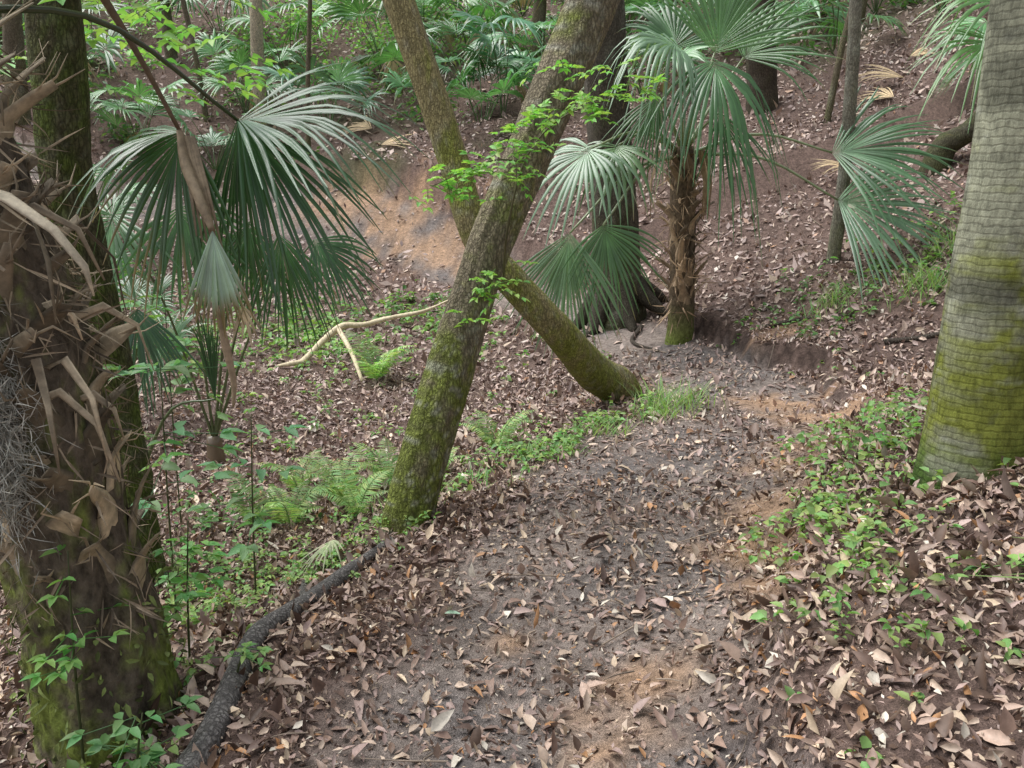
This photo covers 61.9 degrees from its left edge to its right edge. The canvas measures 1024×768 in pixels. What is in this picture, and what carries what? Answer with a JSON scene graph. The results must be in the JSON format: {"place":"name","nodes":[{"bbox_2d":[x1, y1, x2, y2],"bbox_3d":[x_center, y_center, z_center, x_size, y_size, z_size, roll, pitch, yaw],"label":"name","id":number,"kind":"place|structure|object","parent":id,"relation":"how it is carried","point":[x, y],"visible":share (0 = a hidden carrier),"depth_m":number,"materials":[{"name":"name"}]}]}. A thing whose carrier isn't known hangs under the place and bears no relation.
{"place":"outdoors","nodes":[
{"label":"outdoors","id":0,"kind":"place"},
{"bbox_2d":[0,0,1023,767],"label":"ground","id":1,"kind":"structure","parent":0,"point":[444,244],"depth_m":6.34,"materials":[{"name":"soil"}]},
{"bbox_2d":[0,3,2,44],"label":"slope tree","id":2,"kind":"object","parent":1,"relation":"on","point":[1,42],"visible":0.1,"depth_m":20.47,"materials":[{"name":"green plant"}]},
{"bbox_2d":[1,0,31,124],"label":"slope tree","id":3,"kind":"object","parent":1,"relation":"on","point":[12,33],"visible":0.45,"depth_m":17.68,"materials":[{"name":"brown plant"}]},
{"bbox_2d":[0,2,137,87],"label":"palmetto plant","id":4,"kind":"object","parent":1,"relation":"on","point":[107,57],"visible":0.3,"depth_m":19.61,"materials":[{"name":"green plant"}]},
{"bbox_2d":[19,544,129,767],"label":"sapling plant","id":5,"kind":"object","parent":1,"relation":"on","point":[64,663],"visible":0.94,"depth_m":2.49,"materials":[{"name":"green plant"}]},
{"bbox_2d":[22,0,165,583],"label":"slender dark tree","id":6,"kind":"object","parent":1,"relation":"on","point":[63,35],"visible":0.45,"depth_m":3.80,"materials":[{"name":"brown plant"}]},
{"bbox_2d":[0,0,294,106],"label":"overhanging branch","id":7,"kind":"object","parent":6,"relation":"attached to","point":[174,43],"visible":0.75,"depth_m":4.28,"materials":[{"name":"green plant"}]},
{"bbox_2d":[93,160,162,230],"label":"palmetto plant","id":8,"kind":"object","parent":1,"relation":"on","point":[115,200],"visible":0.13,"depth_m":14.46,"materials":[{"name":"green plant"}]},
{"bbox_2d":[59,695,202,767],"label":"sapling plant","id":9,"kind":"object","parent":1,"relation":"on","point":[156,751],"visible":1,"depth_m":2.46,"materials":[{"name":"green plant"}]},
{"bbox_2d":[90,76,201,156],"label":"palmetto plant","id":10,"kind":"object","parent":1,"relation":"on","point":[154,100],"visible":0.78,"depth_m":17.81,"materials":[{"name":"green plant"}]},
{"bbox_2d":[117,259,202,363],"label":"palmetto plant","id":11,"kind":"object","parent":1,"relation":"on","point":[167,284],"visible":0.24,"depth_m":10.35,"materials":[{"name":"green plant"}]},
{"bbox_2d":[115,248,209,397],"bbox_3d":[-4.014,-0.434,7.913,2.391,1.680,1.809,0,15,0],"label":"palmetto plant","id":12,"kind":"object","parent":1,"relation":"on","point":[179,326],"visible":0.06,"depth_m":7.98,"materials":[{"name":"green plant"}]},
{"bbox_2d":[158,0,177,59],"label":"slope tree","id":13,"kind":"object","parent":1,"relation":"on","point":[172,53],"visible":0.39,"depth_m":21.33,"materials":[{"name":"brown plant"}]},
{"bbox_2d":[125,304,219,457],"bbox_3d":[-2.127,0.210,4.742,0.938,1.909,0.696,6,16,22],"label":"palmetto plant","id":14,"kind":"object","parent":1,"relation":"on","point":[156,334],"visible":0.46,"depth_m":4.61,"materials":[{"name":"green plant"}]},
{"bbox_2d":[103,359,244,623],"bbox_3d":[-1.376,0.480,3.495,0.569,1.210,0.631,0,15,0],"label":"sapling plant","id":15,"kind":"object","parent":1,"relation":"on","point":[180,365],"visible":0.94,"depth_m":3.47,"materials":[{"name":"green plant"}]},
{"bbox_2d":[120,287,233,522],"bbox_3d":[-2.054,0.158,5.267,0.631,1.532,0.596,-11,19,-36],"label":"sapling plant","id":16,"kind":"object","parent":1,"relation":"on","point":[184,343],"visible":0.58,"depth_m":5.24,"materials":[{"name":"green plant"}]},
{"bbox_2d":[152,521,232,667],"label":"sapling plant","id":17,"kind":"object","parent":1,"relation":"on","point":[190,548],"visible":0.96,"depth_m":3.04,"materials":[{"name":"green plant"}]},
{"bbox_2d":[180,0,209,121],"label":"slope tree","id":18,"kind":"object","parent":1,"relation":"on","point":[194,54],"visible":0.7,"depth_m":19.22,"materials":[{"name":"brown plant"}]},
{"bbox_2d":[164,106,247,170],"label":"palmetto plant","id":19,"kind":"object","parent":1,"relation":"on","point":[212,136],"visible":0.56,"depth_m":18.13,"materials":[{"name":"green plant"}]},
{"bbox_2d":[146,0,274,45],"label":"palmetto plant","id":20,"kind":"object","parent":1,"relation":"on","point":[234,6],"visible":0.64,"depth_m":21.44,"materials":[{"name":"green plant"}]},
{"bbox_2d":[0,0,430,767],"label":"booted sabal palm","id":21,"kind":"object","parent":1,"relation":"on","point":[92,522],"visible":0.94,"depth_m":2.65,"materials":[{"name":"green plant"}]},
{"bbox_2d":[0,301,81,594],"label":"spanish moss","id":22,"kind":"object","parent":21,"relation":"attached to","point":[7,475],"visible":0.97,"depth_m":2.38,"materials":[{"name":"grey plant"}]},
{"bbox_2d":[200,641,272,672],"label":"sapling plant","id":23,"kind":"object","parent":1,"relation":"on","point":[263,651],"visible":0.96,"depth_m":2.89,"materials":[{"name":"green plant"}]},
{"bbox_2d":[101,198,383,464],"bbox_3d":[-2.150,-0.224,6.453,2.381,2.326,1.188,0,15,0],"label":"palmetto plant","id":24,"kind":"object","parent":1,"relation":"on","point":[215,454],"visible":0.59,"depth_m":6.04,"materials":[{"name":"green plant"}]},
{"bbox_2d":[185,414,308,594],"bbox_3d":[-1.208,0.597,3.823,0.602,0.933,0.432,0,15,0],"label":"sapling plant","id":25,"kind":"object","parent":1,"relation":"on","point":[242,550],"visible":0.99,"depth_m":3.82,"materials":[{"name":"green plant"}]},
{"bbox_2d":[185,29,311,113],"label":"palmetto plant","id":26,"kind":"object","parent":1,"relation":"on","point":[229,58],"visible":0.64,"depth_m":19.82,"materials":[{"name":"green plant"}]},
{"bbox_2d":[222,470,290,524],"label":"fern","id":27,"kind":"object","parent":1,"relation":"on","point":[243,511],"visible":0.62,"depth_m":5.29,"materials":[{"name":"green plant"}]},
{"bbox_2d":[249,0,269,125],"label":"pale slender tree","id":28,"kind":"object","parent":1,"relation":"on","point":[256,34],"visible":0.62,"depth_m":18.72,"materials":[{"name":"grey plant"}]},
{"bbox_2d":[218,0,344,77],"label":"palmetto plant","id":29,"kind":"object","parent":1,"relation":"on","point":[242,19],"visible":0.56,"depth_m":20.80,"materials":[{"name":"green plant"}]},
{"bbox_2d":[227,479,339,527],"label":"fern","id":30,"kind":"object","parent":1,"relation":"on","point":[292,510],"visible":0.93,"depth_m":5.17,"materials":[{"name":"green plant"}]},
{"bbox_2d":[254,449,322,494],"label":"fern","id":31,"kind":"object","parent":1,"relation":"on","point":[297,479],"visible":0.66,"depth_m":6.01,"materials":[{"name":"green plant"}]},
{"bbox_2d":[305,0,311,155],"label":"slope tree","id":32,"kind":"object","parent":1,"relation":"on","point":[308,53],"visible":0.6,"depth_m":17.42,"materials":[{"name":"brown plant"}]},
{"bbox_2d":[246,49,389,129],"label":"palmetto plant","id":33,"kind":"object","parent":1,"relation":"on","point":[353,74],"visible":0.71,"depth_m":18.20,"materials":[{"name":"green plant"}]},
{"bbox_2d":[288,447,374,490],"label":"fern","id":34,"kind":"object","parent":1,"relation":"on","point":[333,464],"visible":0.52,"depth_m":5.82,"materials":[{"name":"green plant"}]},
{"bbox_2d":[300,458,393,507],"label":"fern","id":35,"kind":"object","parent":1,"relation":"on","point":[337,488],"visible":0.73,"depth_m":5.29,"materials":[{"name":"green plant"}]},
{"bbox_2d":[313,469,391,518],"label":"fern","id":36,"kind":"object","parent":1,"relation":"on","point":[362,506],"visible":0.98,"depth_m":4.96,"materials":[{"name":"green plant"}]},
{"bbox_2d":[352,437,397,486],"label":"fern","id":37,"kind":"object","parent":1,"relation":"on","point":[373,469],"visible":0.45,"depth_m":5.66,"materials":[{"name":"green plant"}]},
{"bbox_2d":[337,330,423,380],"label":"fern","id":38,"kind":"object","parent":1,"relation":"on","point":[376,370],"visible":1,"depth_m":9.87,"materials":[{"name":"green plant"}]},
{"bbox_2d":[316,0,452,90],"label":"palmetto plant","id":39,"kind":"object","parent":1,"relation":"on","point":[343,13],"visible":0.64,"depth_m":19.47,"materials":[{"name":"green plant"}]},
{"bbox_2d":[373,450,397,483],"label":"fern","id":40,"kind":"object","parent":1,"relation":"on","point":[392,467],"visible":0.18,"depth_m":5.31,"materials":[{"name":"green plant"}]},
{"bbox_2d":[377,0,455,33],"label":"palmetto plant","id":41,"kind":"object","parent":1,"relation":"on","point":[386,15],"visible":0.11,"depth_m":23.28,"materials":[{"name":"green plant"}]},
{"bbox_2d":[363,0,488,51],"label":"palmetto plant","id":42,"kind":"object","parent":1,"relation":"on","point":[470,2],"visible":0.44,"depth_m":21.98,"materials":[{"name":"green plant"}]},
{"bbox_2d":[378,37,505,109],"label":"palmetto plant","id":43,"kind":"object","parent":1,"relation":"on","point":[464,74],"visible":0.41,"depth_m":18.11,"materials":[{"name":"green plant"}]},
{"bbox_2d":[446,446,464,468],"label":"fern","id":44,"kind":"object","parent":1,"relation":"on","point":[452,456],"visible":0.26,"depth_m":5.84,"materials":[{"name":"green plant"}]},
{"bbox_2d":[0,0,923,173],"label":"understory foliage","id":45,"kind":"object","parent":1,"relation":"on","point":[271,45],"visible":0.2,"depth_m":21.27,"materials":[{"name":"green plant"}]},
{"bbox_2d":[396,44,537,121],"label":"palmetto plant","id":46,"kind":"object","parent":1,"relation":"on","point":[516,78],"visible":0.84,"depth_m":17.10,"materials":[{"name":"green plant"}]},
{"bbox_2d":[421,0,525,60],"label":"palmetto plant","id":47,"kind":"object","parent":1,"relation":"on","point":[481,9],"visible":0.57,"depth_m":21.04,"materials":[{"name":"green plant"}]},
{"bbox_2d":[460,409,534,447],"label":"fern","id":48,"kind":"object","parent":1,"relation":"on","point":[505,432],"visible":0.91,"depth_m":6.32,"materials":[{"name":"green plant"}]},
{"bbox_2d":[446,10,549,117],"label":"palmetto plant","id":49,"kind":"object","parent":1,"relation":"on","point":[495,50],"visible":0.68,"depth_m":17.13,"materials":[{"name":"green plant"}]},
{"bbox_2d":[380,0,619,534],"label":"leaning tree","id":50,"kind":"object","parent":1,"relation":"on","point":[579,32],"visible":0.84,"depth_m":4.47,"materials":[{"name":"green plant"}]},
{"bbox_2d":[408,57,667,327],"bbox_3d":[0.123,-0.923,4.281,1.265,1.365,0.496,0,15,0],"label":"leafy vine","id":51,"kind":"object","parent":50,"relation":"attached to","point":[531,115],"visible":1,"depth_m":4.21,"materials":[{"name":"green plant"}]},
{"bbox_2d":[459,19,556,82],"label":"palmetto plant","id":52,"kind":"object","parent":1,"relation":"on","point":[522,37],"visible":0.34,"depth_m":17.49,"materials":[{"name":"green plant"}]},
{"bbox_2d":[1,108,1020,767],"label":"fallen twigs","id":53,"kind":"object","parent":1,"relation":"on","point":[423,760],"depth_m":7.15,"materials":[{"name":"brown wood"}]},
{"bbox_2d":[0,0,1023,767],"bbox_3d":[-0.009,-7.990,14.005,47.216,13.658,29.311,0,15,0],"label":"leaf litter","id":54,"kind":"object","parent":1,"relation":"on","point":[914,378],"visible":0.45,"depth_m":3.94,"materials":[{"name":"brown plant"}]},
{"bbox_2d":[382,0,642,403],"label":"bent mossy tree","id":55,"kind":"object","parent":1,"relation":"on","point":[591,368],"visible":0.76,"depth_m":6.62,"materials":[{"name":"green plant"}]},
{"bbox_2d":[511,0,533,15],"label":"palmetto plant","id":56,"kind":"object","parent":1,"relation":"on","point":[516,2],"visible":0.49,"depth_m":23.71,"materials":[{"name":"green plant"}]},
{"bbox_2d":[530,0,546,57],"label":"slope tree","id":57,"kind":"object","parent":1,"relation":"on","point":[539,14],"visible":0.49,"depth_m":20.32,"materials":[{"name":"brown plant"}]},
{"bbox_2d":[66,190,1023,767],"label":"ground cover plants","id":58,"kind":"object","parent":1,"relation":"on","point":[850,540],"visible":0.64,"depth_m":4.81,"materials":[{"name":"green plant"}]},
{"bbox_2d":[175,314,939,767],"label":"tree root","id":59,"kind":"object","parent":1,"relation":"on","point":[211,730],"visible":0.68,"depth_m":2.98,"materials":[{"name":"grey plant"}]},
{"bbox_2d":[292,46,934,576],"bbox_3d":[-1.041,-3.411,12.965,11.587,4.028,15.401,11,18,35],"label":"dead palm frond","id":60,"kind":"object","parent":1,"relation":"on","point":[358,126],"visible":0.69,"depth_m":14.14,"materials":[{"name":"brown plant"}]},
{"bbox_2d":[573,0,667,337],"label":"water oak tree","id":61,"kind":"object","parent":1,"relation":"on","point":[596,131],"visible":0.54,"depth_m":11.02,"materials":[{"name":"brown plant"}]},
{"bbox_2d":[625,1,653,32],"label":"palmetto plant","id":62,"kind":"object","parent":1,"relation":"on","point":[631,19],"visible":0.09,"depth_m":21.10,"materials":[{"name":"green plant"}]},
{"bbox_2d":[580,23,719,109],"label":"palmetto plant","id":63,"kind":"object","parent":1,"relation":"on","point":[693,52],"visible":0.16,"depth_m":16.31,"materials":[{"name":"green plant"}]},
{"bbox_2d":[651,0,663,63],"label":"slope tree","id":64,"kind":"object","parent":1,"relation":"on","point":[660,11],"visible":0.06,"depth_m":19.16,"materials":[{"name":"brown plant"}]},
{"bbox_2d":[625,0,715,47],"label":"palmetto plant","id":65,"kind":"object","parent":1,"relation":"on","point":[639,3],"visible":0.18,"depth_m":18.25,"materials":[{"name":"green plant"}]},
{"bbox_2d":[495,0,968,367],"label":"cabbage palm","id":66,"kind":"object","parent":1,"relation":"on","point":[684,217],"visible":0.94,"depth_m":9.29,"materials":[{"name":"green plant"}]},
{"bbox_2d":[745,0,778,114],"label":"dark slope tree","id":67,"kind":"object","parent":1,"relation":"on","point":[764,76],"visible":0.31,"depth_m":15.08,"materials":[{"name":"brown plant"}]},
{"bbox_2d":[704,1,826,57],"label":"palmetto plant","id":68,"kind":"object","parent":1,"relation":"on","point":[799,8],"visible":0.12,"depth_m":16.99,"materials":[{"name":"green plant"}]},
{"bbox_2d":[707,0,866,39],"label":"palmetto plant","id":69,"kind":"object","parent":1,"relation":"on","point":[827,10],"visible":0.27,"depth_m":18.58,"materials":[{"name":"green plant"}]},
{"bbox_2d":[788,0,882,14],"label":"palmetto plant","id":70,"kind":"object","parent":1,"relation":"on","point":[875,5],"visible":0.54,"depth_m":19.44,"materials":[{"name":"green plant"}]},
{"bbox_2d":[823,9,848,122],"bbox_3d":[5.670,-8.876,12.629,4.856,9.973,5.037,-7,16,-24],"label":"slope tree","id":71,"kind":"object","parent":1,"relation":"on","point":[833,86],"visible":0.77,"depth_m":13.93,"materials":[{"name":"brown plant"}]},
{"bbox_2d":[777,0,906,54],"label":"palmetto plant","id":72,"kind":"object","parent":1,"relation":"on","point":[886,19],"visible":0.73,"depth_m":16.13,"materials":[{"name":"green plant"}]},
{"bbox_2d":[825,0,861,263],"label":"slender lichen tree","id":73,"kind":"object","parent":1,"relation":"on","point":[836,235],"visible":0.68,"depth_m":9.61,"materials":[{"name":"grey plant"}]},
{"bbox_2d":[861,0,867,24],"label":"slope tree","id":74,"kind":"object","parent":1,"relation":"on","point":[864,4],"visible":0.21,"depth_m":18.42,"materials":[{"name":"brown plant"}]},
{"bbox_2d":[933,0,952,12],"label":"palmetto plant","id":75,"kind":"object","parent":1,"relation":"on","point":[943,4],"visible":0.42,"depth_m":16.29,"materials":[{"name":"green plant"}]},
{"bbox_2d":[918,111,975,175],"bbox_3d":[6.715,-5.981,10.919,5.178,6.912,4.818,14,20,42],"label":"curved tree","id":76,"kind":"object","parent":1,"relation":"on","point":[961,137],"visible":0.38,"depth_m":11.90,"materials":[{"name":"brown plant"}]},
{"bbox_2d":[905,0,989,130],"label":"cabbage palm","id":77,"kind":"object","parent":1,"relation":"on","point":[978,47],"visible":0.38,"depth_m":8.35,"materials":[{"name":"green plant"}]},
{"bbox_2d":[917,16,986,100],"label":"palmetto plant","id":78,"kind":"object","parent":1,"relation":"on","point":[982,28],"visible":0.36,"depth_m":12.25,"materials":[{"name":"green plant"}]},
{"bbox_2d":[909,0,1023,488],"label":"sabal palm tree","id":79,"kind":"object","parent":1,"relation":"on","point":[974,416],"visible":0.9,"depth_m":3.21,"materials":[{"name":"grey plant"}]},
{"bbox_2d":[963,553,1023,582],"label":"sapling plant","id":80,"kind":"object","parent":1,"relation":"on","point":[1014,557],"visible":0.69,"depth_m":2.56,"materials":[{"name":"green plant"}]},
{"bbox_2d":[530,0,564,25],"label":"palmetto plant","id":81,"kind":"object","parent":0,"point":[553,17],"visible":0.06,"depth_m":21.40,"materials":[{"name":"green plant"}]}
]}

